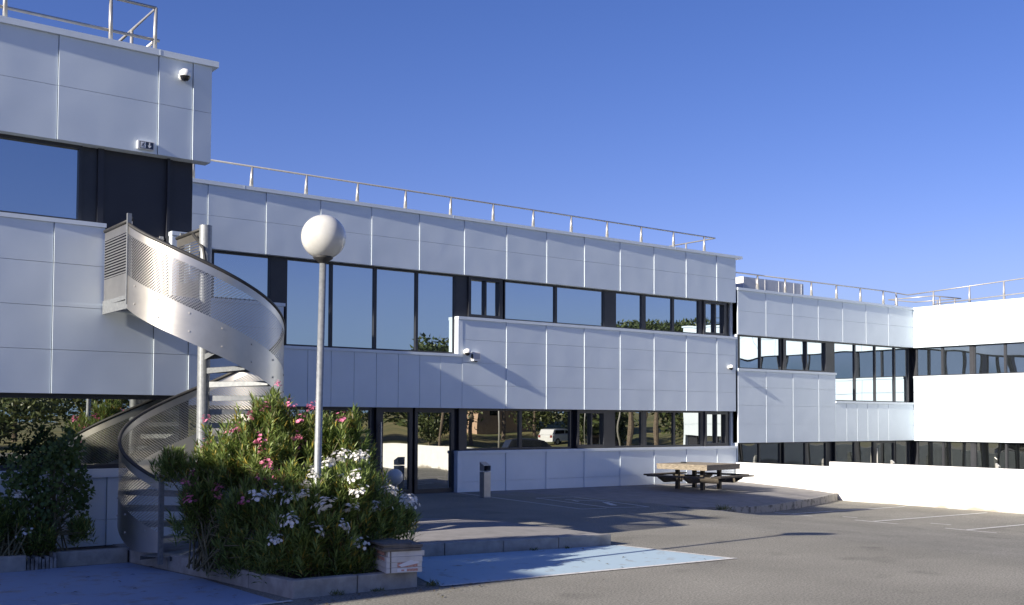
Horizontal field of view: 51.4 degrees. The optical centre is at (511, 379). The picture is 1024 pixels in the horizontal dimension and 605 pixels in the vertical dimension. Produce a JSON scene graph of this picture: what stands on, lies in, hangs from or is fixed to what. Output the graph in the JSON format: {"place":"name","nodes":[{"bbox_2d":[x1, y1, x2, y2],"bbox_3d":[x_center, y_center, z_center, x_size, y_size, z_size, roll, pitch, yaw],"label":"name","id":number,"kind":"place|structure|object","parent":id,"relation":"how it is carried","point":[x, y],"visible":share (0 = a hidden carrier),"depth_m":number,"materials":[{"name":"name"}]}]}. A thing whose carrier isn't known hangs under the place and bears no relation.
{"place":"outdoors","nodes":[
{"label":"outdoors","id":0,"kind":"place"},
{"bbox_2d":[112,518,598,561],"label":"pavement island","id":1,"kind":"structure","parent":0,"point":[443,530],"depth_m":18.13,"materials":[{"name":"grey concrete"}]},
{"bbox_2d":[102,213,285,564],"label":"spiral staircase","id":2,"kind":"structure","parent":1,"relation":"on","point":[184,313],"depth_m":15.08,"materials":[{"name":"metal"}]},
{"bbox_2d":[382,472,392,495],"bbox_3d":[-3.312,2.805,28.307,0.270,0.700,0.270,2,-3,-37],"label":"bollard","id":3,"kind":"object","parent":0,"point":[386,482],"visible":0.12,"depth_m":28.21,"materials":[{"name":"metal"}]},
{"bbox_2d":[0,0,1023,307],"label":"sky","id":4,"kind":"structure","parent":0,"point":[871,144],"materials":[{"name":"blue"}]},
{"bbox_2d":[57,492,1023,604],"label":"car park","id":5,"kind":"structure","parent":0,"point":[835,556],"depth_m":16.25,"materials":[{"name":"grey asphalt"}]},
{"bbox_2d":[0,555,25,572],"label":"kerb","id":6,"kind":"structure","parent":5,"relation":"on","point":[13,563],"depth_m":14.39,"materials":[{"name":"concrete"}]},
{"bbox_2d":[26,551,56,569],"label":"kerb","id":7,"kind":"structure","parent":5,"relation":"on","point":[33,562],"depth_m":14.69,"materials":[{"name":"concrete"}]},
{"bbox_2d":[20,545,116,558],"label":"planter soil","id":8,"kind":"structure","parent":5,"relation":"on","point":[95,547],"depth_m":15.82,"materials":[{"name":"brown soil"}]},
{"bbox_2d":[0,426,95,555],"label":"vine shrub","id":9,"kind":"object","parent":8,"relation":"on","point":[69,462],"visible":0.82,"depth_m":15.10,"materials":[{"name":"green plant"}]},
{"bbox_2d":[0,488,97,560],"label":"oleander bush","id":10,"kind":"object","parent":8,"relation":"on","point":[78,528],"visible":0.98,"depth_m":14.72,"materials":[{"name":"green plant"}]},
{"bbox_2d":[55,547,127,566],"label":"kerb","id":11,"kind":"structure","parent":5,"relation":"on","point":[91,556],"depth_m":15.16,"materials":[{"name":"concrete"}]},
{"bbox_2d":[0,0,218,548],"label":"office building","id":12,"kind":"structure","parent":5,"relation":"on","point":[81,114],"depth_m":16.16,"materials":[{"name":"white metal"}]},
{"bbox_2d":[0,133,82,220],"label":"window","id":13,"kind":"structure","parent":12,"relation":"in","point":[38,177],"depth_m":15.93,"materials":[{"name":"clear glass"}]},
{"bbox_2d":[0,393,187,470],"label":"window","id":14,"kind":"structure","parent":12,"relation":"in","point":[27,420],"depth_m":16.21,"materials":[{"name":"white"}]},
{"bbox_2d":[96,148,172,293],"bbox_3d":[-5.923,-2.342,16.723,1.170,2.410,0.233,2,-3,-37],"label":"door","id":15,"kind":"structure","parent":12,"relation":"in","point":[138,185],"depth_m":16.77,"materials":[{"name":"metal"}]},
{"bbox_2d":[137,140,154,150],"bbox_3d":[-5.726,-3.660,16.651,0.260,0.130,0.057,2,-3,-37],"label":"exit sign","id":16,"kind":"object","parent":12,"relation":"attached to","point":[145,145],"visible":1,"depth_m":16.63,"materials":[{"name":"white plastic"}]},
{"bbox_2d":[178,68,190,81],"bbox_3d":[-5.223,-4.852,16.990,0.188,0.204,0.219,2,-3,-37],"label":"security camera","id":17,"kind":"object","parent":12,"relation":"attached to","point":[184,74],"visible":1,"depth_m":16.92,"materials":[{"name":"white plastic"}]},
{"bbox_2d":[0,562,276,604],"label":"parking bay","id":18,"kind":"object","parent":5,"relation":"on","point":[102,584],"visible":1,"depth_m":13.02,"materials":[{"name":"blue paint"}]},
{"bbox_2d":[34,600,291,604],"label":"road marking","id":19,"kind":"object","parent":18,"relation":"on","point":[250,604],"visible":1,"depth_m":11.99,"materials":[{"name":"paint"}]},
{"bbox_2d":[130,550,416,598],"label":"kerb","id":20,"kind":"structure","parent":5,"relation":"on","point":[288,587],"depth_m":12.95,"materials":[{"name":"concrete"}]},
{"bbox_2d":[373,563,421,573],"bbox_3d":[-1.430,2.342,13.293,0.460,0.066,0.555,1,-2,-24],"label":"tile carton","id":21,"kind":"object","parent":20,"relation":"on","point":[399,569],"visible":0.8,"depth_m":13.06,"materials":[{"name":"paper"}]},
{"bbox_2d":[373,558,421,567],"bbox_3d":[-1.434,2.267,13.295,0.460,0.085,0.562,1,-2,-25],"label":"tile carton","id":22,"kind":"object","parent":21,"relation":"on","point":[411,563],"visible":0.69,"depth_m":13.06,"materials":[{"name":"paper"}]},
{"bbox_2d":[374,552,421,562],"bbox_3d":[-1.425,2.211,13.296,0.463,0.066,0.554,1,-2,-23],"label":"tile carton","id":23,"kind":"object","parent":22,"relation":"on","point":[396,559],"visible":0.68,"depth_m":13.06,"materials":[{"name":"white cardboard"}]},
{"bbox_2d":[376,550,423,556],"bbox_3d":[-1.420,2.145,13.308,0.493,0.066,0.554,1,-2,-25],"label":"tile carton","id":24,"kind":"object","parent":23,"relation":"on","point":[404,553],"visible":0.55,"depth_m":13.06,"materials":[{"name":"white cardboard"}]},
{"bbox_2d":[376,549,421,551],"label":"fibre sheet","id":25,"kind":"object","parent":24,"relation":"on","point":[399,550],"visible":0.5,"depth_m":13.03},
{"bbox_2d":[367,545,416,550],"bbox_3d":[-1.478,2.094,13.292,0.500,0.009,0.605,1,-2,-26],"label":"fibre sheet","id":26,"kind":"object","parent":25,"relation":"on","point":[391,550],"visible":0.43,"depth_m":13.04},
{"bbox_2d":[369,545,420,549],"bbox_3d":[-1.472,2.083,13.288,0.500,0.009,0.609,1,-2,-24],"label":"fibre sheet","id":27,"kind":"object","parent":26,"relation":"on","point":[395,549],"visible":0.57,"depth_m":13.04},
{"bbox_2d":[371,544,419,548],"bbox_3d":[-1.463,2.074,13.307,0.500,0.009,0.588,1,-2,-25],"label":"fibre sheet","id":28,"kind":"object","parent":27,"relation":"on","point":[393,548],"visible":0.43,"depth_m":13.07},
{"bbox_2d":[374,544,422,547],"bbox_3d":[-1.445,2.063,13.305,0.500,0.009,0.588,1,-2,-23],"label":"fibre sheet","id":29,"kind":"object","parent":28,"relation":"on","point":[398,547],"visible":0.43,"depth_m":13.05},
{"bbox_2d":[376,544,422,546],"bbox_3d":[-1.441,2.053,13.312,0.500,0.009,0.580,1,-2,-23],"label":"fibre sheet","id":30,"kind":"object","parent":29,"relation":"on","point":[401,546],"visible":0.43,"depth_m":13.04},
{"bbox_2d":[383,539,422,546],"bbox_3d":[-1.445,2.042,13.309,0.500,0.009,0.584,1,-2,-23],"label":"fibre sheet","id":31,"kind":"object","parent":30,"relation":"on","point":[413,542],"visible":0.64,"depth_m":13.21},
{"bbox_2d":[367,541,410,545],"bbox_3d":[-1.554,2.030,13.269,0.380,0.009,0.604,1,-2,-30],"label":"fibre sheet","id":32,"kind":"object","parent":31,"relation":"on","point":[390,545],"visible":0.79,"depth_m":13.03,"materials":[{"name":"grey"}]},
{"bbox_2d":[366,538,411,544],"bbox_3d":[-1.554,2.020,13.284,0.380,0.009,0.587,2,-3,-32],"label":"fibre sheet","id":33,"kind":"object","parent":32,"relation":"on","point":[388,541],"visible":1,"depth_m":13.23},
{"bbox_2d":[0,548,625,604],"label":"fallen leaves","id":34,"kind":"object","parent":5,"relation":"on","point":[355,592],"visible":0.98,"depth_m":12.91,"materials":[{"name":"brown plant"}]},
{"bbox_2d":[248,549,381,578],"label":"planter soil","id":35,"kind":"structure","parent":5,"relation":"on","point":[292,576],"depth_m":13.33,"materials":[{"name":"brown soil"}]},
{"bbox_2d":[147,443,294,583],"bbox_3d":[-3.585,1.667,13.698,2.702,1.713,1.136,-1,-3,32],"label":"oleander bush","id":36,"kind":"object","parent":35,"relation":"on","point":[223,541],"visible":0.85,"depth_m":13.51,"materials":[{"name":"green plant"}]},
{"bbox_2d":[186,380,382,568],"bbox_3d":[-3.013,1.234,14.243,2.607,2.458,1.442,1,-2,-10],"label":"oleander bush","id":37,"kind":"object","parent":35,"relation":"on","point":[266,433],"visible":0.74,"depth_m":14.03,"materials":[{"name":"green plant"}]},
{"bbox_2d":[301,215,345,576],"bbox_3d":[-2.351,0.184,13.165,0.552,4.466,0.552,2,-3,-37],"label":"street lamp","id":38,"kind":"object","parent":35,"relation":"on","point":[323,238],"visible":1,"depth_m":13.10,"materials":[{"name":"grey metal"}]},
{"bbox_2d":[248,448,424,578],"bbox_3d":[-2.118,1.715,13.519,2.626,1.673,1.407,2,-3,-37],"label":"oleander bush","id":39,"kind":"object","parent":35,"relation":"on","point":[355,508],"visible":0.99,"depth_m":13.07,"materials":[{"name":"green plant"}]},
{"bbox_2d":[328,589,346,595],"bbox_3d":[-2.075,2.521,12.647,0.238,0.091,0.190,2,-3,-37],"label":"weed tuft","id":40,"kind":"object","parent":5,"relation":"on","point":[335,593],"visible":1,"depth_m":12.62,"materials":[{"name":"green plant"}]},
{"bbox_2d":[387,469,402,495],"bbox_3d":[-2.835,2.603,25.763,0.400,0.880,0.400,2,-3,-37],"label":"globe lamp","id":41,"kind":"object","parent":5,"relation":"on","point":[396,476],"visible":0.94,"depth_m":25.63,"materials":[{"name":"white glass"}]},
{"bbox_2d":[425,579,438,585],"bbox_3d":[-1.009,2.543,13.391,0.208,0.104,0.277,0,-2,14],"label":"weed tuft","id":42,"kind":"object","parent":5,"relation":"on","point":[431,583],"visible":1,"depth_m":13.37,"materials":[{"name":"green plant"}]},
{"bbox_2d":[188,159,742,500],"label":"office building","id":43,"kind":"structure","parent":5,"relation":"on","point":[606,360],"depth_m":31.19,"materials":[{"name":"white metal"}]},
{"bbox_2d":[188,405,196,436],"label":"window","id":44,"kind":"structure","parent":43,"relation":"in","point":[190,405],"depth_m":25.91,"materials":[{"name":"black"}]},
{"bbox_2d":[212,250,270,300],"bbox_3d":[-6.804,-2.575,26.766,1.540,1.210,0.085,2,-3,-37],"label":"window","id":45,"kind":"structure","parent":43,"relation":"in","point":[255,269],"depth_m":26.84,"materials":[{"name":"blue glass"}]},
{"bbox_2d":[209,405,314,500],"bbox_3d":[-6.225,1.876,27.055,3.040,2.400,0.085,2,-3,-37],"label":"window","id":46,"kind":"structure","parent":43,"relation":"in","point":[305,408],"depth_m":26.57,"materials":[{"name":"black"}]},
{"bbox_2d":[323,407,370,475],"bbox_3d":[-4.420,1.935,28.422,1.450,2.400,0.085,2,-3,-37],"label":"window","id":47,"kind":"structure","parent":43,"relation":"in","point":[365,412],"depth_m":28.68,"materials":[{"name":"black"}]},
{"bbox_2d":[284,257,455,353],"bbox_3d":[-3.754,-1.937,29.058,5.280,2.290,0.085,2,-3,-37],"label":"window","id":48,"kind":"structure","parent":43,"relation":"in","point":[367,307],"depth_m":29.00,"materials":[{"name":"clear glass"}]},
{"bbox_2d":[375,407,412,494],"bbox_3d":[-3.225,1.971,29.262,1.150,2.400,0.190,2,-3,-37],"label":"door","id":49,"kind":"structure","parent":43,"relation":"in","point":[393,426],"depth_m":29.36,"materials":[{"name":"white"}]},
{"bbox_2d":[413,408,453,493],"bbox_3d":[-2.209,2.006,30.097,1.320,2.400,0.085,2,-3,-37],"label":"door","id":50,"kind":"structure","parent":43,"relation":"in","point":[433,428],"depth_m":30.09,"materials":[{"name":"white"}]},
{"bbox_2d":[463,348,470,355],"bbox_3d":[-1.283,-0.783,30.509,0.195,0.212,0.228,2,-3,-37],"label":"security camera","id":51,"kind":"object","parent":43,"relation":"attached to","point":[467,352],"visible":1,"depth_m":30.43,"materials":[{"name":"white plastic"}]},
{"bbox_2d":[471,352,480,361],"bbox_3d":[-1.044,-0.646,30.713,0.257,0.285,0.145,2,-3,-37],"label":"alarm siren","id":52,"kind":"object","parent":43,"relation":"attached to","point":[475,356],"visible":1,"depth_m":30.66,"materials":[{"name":"white plastic"}]},
{"bbox_2d":[468,276,502,318],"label":"window","id":53,"kind":"structure","parent":43,"relation":"in","point":[485,295],"depth_m":31.27,"materials":[{"name":"blue glass"}]},
{"bbox_2d":[466,408,570,450],"bbox_3d":[0.224,1.494,31.960,3.980,1.220,0.085,2,-3,-37],"label":"window","id":54,"kind":"structure","parent":43,"relation":"in","point":[486,429],"depth_m":31.92,"materials":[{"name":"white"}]},
{"bbox_2d":[503,280,603,326],"bbox_3d":[1.342,-2.313,32.937,4.005,1.210,0.085,2,-3,-37],"label":"window","id":55,"kind":"structure","parent":43,"relation":"in","point":[522,301],"depth_m":32.87,"materials":[{"name":"blue glass"}]},
{"bbox_2d":[574,410,606,448],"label":"window","id":56,"kind":"structure","parent":43,"relation":"in","point":[590,426],"depth_m":33.62,"materials":[{"name":"black"}]},
{"bbox_2d":[614,410,641,447],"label":"window","id":57,"kind":"structure","parent":43,"relation":"in","point":[627,423],"depth_m":34.66,"materials":[{"name":"black"}]},
{"bbox_2d":[615,291,699,333],"bbox_3d":[4.880,-2.199,35.618,3.946,1.210,0.085,2,-3,-37],"label":"window","id":58,"kind":"structure","parent":43,"relation":"in","point":[632,310],"depth_m":35.60,"materials":[{"name":"blue glass"}]},
{"bbox_2d":[645,410,700,446],"bbox_3d":[5.438,1.662,35.910,2.667,1.220,0.085,2,-3,-37],"label":"window","id":59,"kind":"structure","parent":43,"relation":"in","point":[662,428],"depth_m":35.87,"materials":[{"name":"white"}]},
{"bbox_2d":[703,300,725,335],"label":"window","id":60,"kind":"structure","parent":43,"relation":"in","point":[714,312],"depth_m":37.23,"materials":[{"name":"black glass"}]},
{"bbox_2d":[704,411,727,445],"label":"window","id":61,"kind":"structure","parent":43,"relation":"in","point":[715,422],"depth_m":37.13,"materials":[{"name":"black"}]},
{"bbox_2d":[478,462,491,497],"bbox_3d":[-0.719,2.686,28.433,0.270,0.970,0.270,2,-3,-37],"label":"litter bin","id":62,"kind":"object","parent":5,"relation":"on","point":[485,481],"visible":0.95,"depth_m":28.37,"materials":[{"name":"metal"}]},
{"bbox_2d":[420,534,610,556],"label":"kerb","id":63,"kind":"structure","parent":5,"relation":"on","point":[483,546],"depth_m":16.88,"materials":[{"name":"concrete"}]},
{"bbox_2d":[462,493,647,508],"bbox_3d":[0.990,3.130,27.827,2.083,0.006,6.321,1,-2,-31],"label":"road marking","id":64,"kind":"object","parent":5,"relation":"on","point":[571,502],"visible":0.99,"depth_m":26.77,"materials":[{"name":"paint"}]},
{"bbox_2d":[417,545,722,585],"bbox_3d":[0.445,2.683,15.823,5.082,0.001,2.606,2,-3,-33],"label":"parking bay","id":65,"kind":"object","parent":5,"relation":"on","point":[466,568],"visible":0.94,"depth_m":15.60,"materials":[{"name":"blue paint"}]},
{"bbox_2d":[440,545,734,585],"bbox_3d":[0.691,2.667,15.458,5.106,0.001,2.280,2,-3,-37],"label":"road marking","id":66,"kind":"object","parent":65,"relation":"on","point":[602,570],"visible":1,"depth_m":14.93,"materials":[{"name":"paint"}]},
{"bbox_2d":[712,504,732,509],"bbox_3d":[5.266,3.150,26.424,0.638,0.207,0.464,2,-3,-37],"label":"weed tuft","id":67,"kind":"object","parent":5,"relation":"on","point":[724,508],"visible":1,"depth_m":26.35,"materials":[{"name":"green plant"}]},
{"bbox_2d":[720,493,837,512],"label":"kerb","id":68,"kind":"structure","parent":5,"relation":"on","point":[800,503],"depth_m":29.73,"materials":[{"name":"concrete"}]},
{"bbox_2d":[783,506,1023,532],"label":"road marking","id":69,"kind":"object","parent":5,"relation":"on","point":[913,518],"visible":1,"depth_m":27.25,"materials":[{"name":"paint"}]},
{"bbox_2d":[477,481,831,509],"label":"terrace","id":70,"kind":"structure","parent":0,"point":[735,494],"depth_m":31.39,"materials":[{"name":"grey concrete"}]},
{"bbox_2d":[643,462,753,489],"bbox_3d":[5.806,3.010,33.158,2.820,0.785,2.820,-2,-3,44],"label":"picnic table","id":71,"kind":"object","parent":70,"relation":"on","point":[677,477],"visible":0.99,"depth_m":32.65,"materials":[{"name":"brown wood"}]},
{"bbox_2d":[729,272,1023,468],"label":"office building","id":72,"kind":"structure","parent":0,"point":[822,381],"depth_m":41.56,"materials":[{"name":"white metal"}]},
{"bbox_2d":[738,442,780,463],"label":"window","id":73,"kind":"structure","parent":72,"relation":"in","point":[769,452],"depth_m":38.60,"materials":[{"name":"black"}]},
{"bbox_2d":[739,335,780,369],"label":"window","id":74,"kind":"structure","parent":72,"relation":"in","point":[755,352],"depth_m":38.68,"materials":[{"name":"white glass"}]},
{"bbox_2d":[736,276,803,294],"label":"ventilation unit","id":75,"kind":"object","parent":72,"relation":"on","point":[764,284],"visible":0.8,"depth_m":40.14,"materials":[{"name":"white metal"}]},
{"bbox_2d":[781,338,826,371],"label":"window","id":76,"kind":"structure","parent":72,"relation":"in","point":[796,354],"depth_m":40.22,"materials":[{"name":"clear glass"}]},
{"bbox_2d":[782,442,826,465],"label":"window","id":77,"kind":"structure","parent":72,"relation":"in","point":[794,453],"depth_m":40.10,"materials":[{"name":"black"}]},
{"bbox_2d":[833,441,873,462],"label":"window","id":78,"kind":"structure","parent":72,"relation":"in","point":[843,451],"depth_m":41.95,"materials":[{"name":"black"}]},
{"bbox_2d":[834,342,908,402],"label":"window","id":79,"kind":"structure","parent":72,"relation":"in","point":[865,373],"depth_m":42.82,"materials":[{"name":"clear glass"}]},
{"bbox_2d":[874,441,894,463],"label":"window","id":80,"kind":"structure","parent":72,"relation":"in","point":[884,451],"depth_m":43.22,"materials":[{"name":"grey glass"}]},
{"bbox_2d":[895,440,909,464],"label":"window","id":81,"kind":"structure","parent":72,"relation":"in","point":[902,447],"depth_m":44.00,"materials":[{"name":"black"}]},
{"bbox_2d":[916,347,941,375],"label":"window","id":82,"kind":"structure","parent":72,"relation":"in","point":[928,359],"depth_m":43.93,"materials":[{"name":"blue glass"}]},
{"bbox_2d":[917,441,942,465],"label":"window","id":83,"kind":"structure","parent":72,"relation":"in","point":[930,453],"depth_m":43.79,"materials":[{"name":"black"}]},
{"bbox_2d":[942,345,969,374],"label":"window","id":84,"kind":"structure","parent":72,"relation":"in","point":[955,359],"depth_m":42.99,"materials":[{"name":"blue glass"}]},
{"bbox_2d":[943,441,970,466],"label":"window","id":85,"kind":"structure","parent":72,"relation":"in","point":[955,453],"depth_m":42.85,"materials":[{"name":"black"}]},
{"bbox_2d":[974,343,1004,373],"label":"window","id":86,"kind":"structure","parent":72,"relation":"in","point":[988,358],"depth_m":41.87,"materials":[{"name":"blue glass"}]},
{"bbox_2d":[975,442,1005,468],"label":"window","id":87,"kind":"structure","parent":72,"relation":"in","point":[987,454],"depth_m":41.75,"materials":[{"name":"black"}]},
{"bbox_2d":[1005,342,1023,372],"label":"window","id":88,"kind":"structure","parent":72,"relation":"in","point":[1014,352],"depth_m":41.07,"materials":[{"name":"blue glass"}]},
{"bbox_2d":[1006,442,1023,468],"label":"window","id":89,"kind":"structure","parent":72,"relation":"in","point":[1014,451],"depth_m":40.96,"materials":[{"name":"black"}]},
{"label":"yard","id":90,"kind":"structure","parent":0,"visible":0},
{"bbox_2d":[736,462,1023,513],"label":"boundary wall","id":91,"kind":"structure","parent":90,"relation":"on","point":[983,489],"depth_m":32.05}
]}

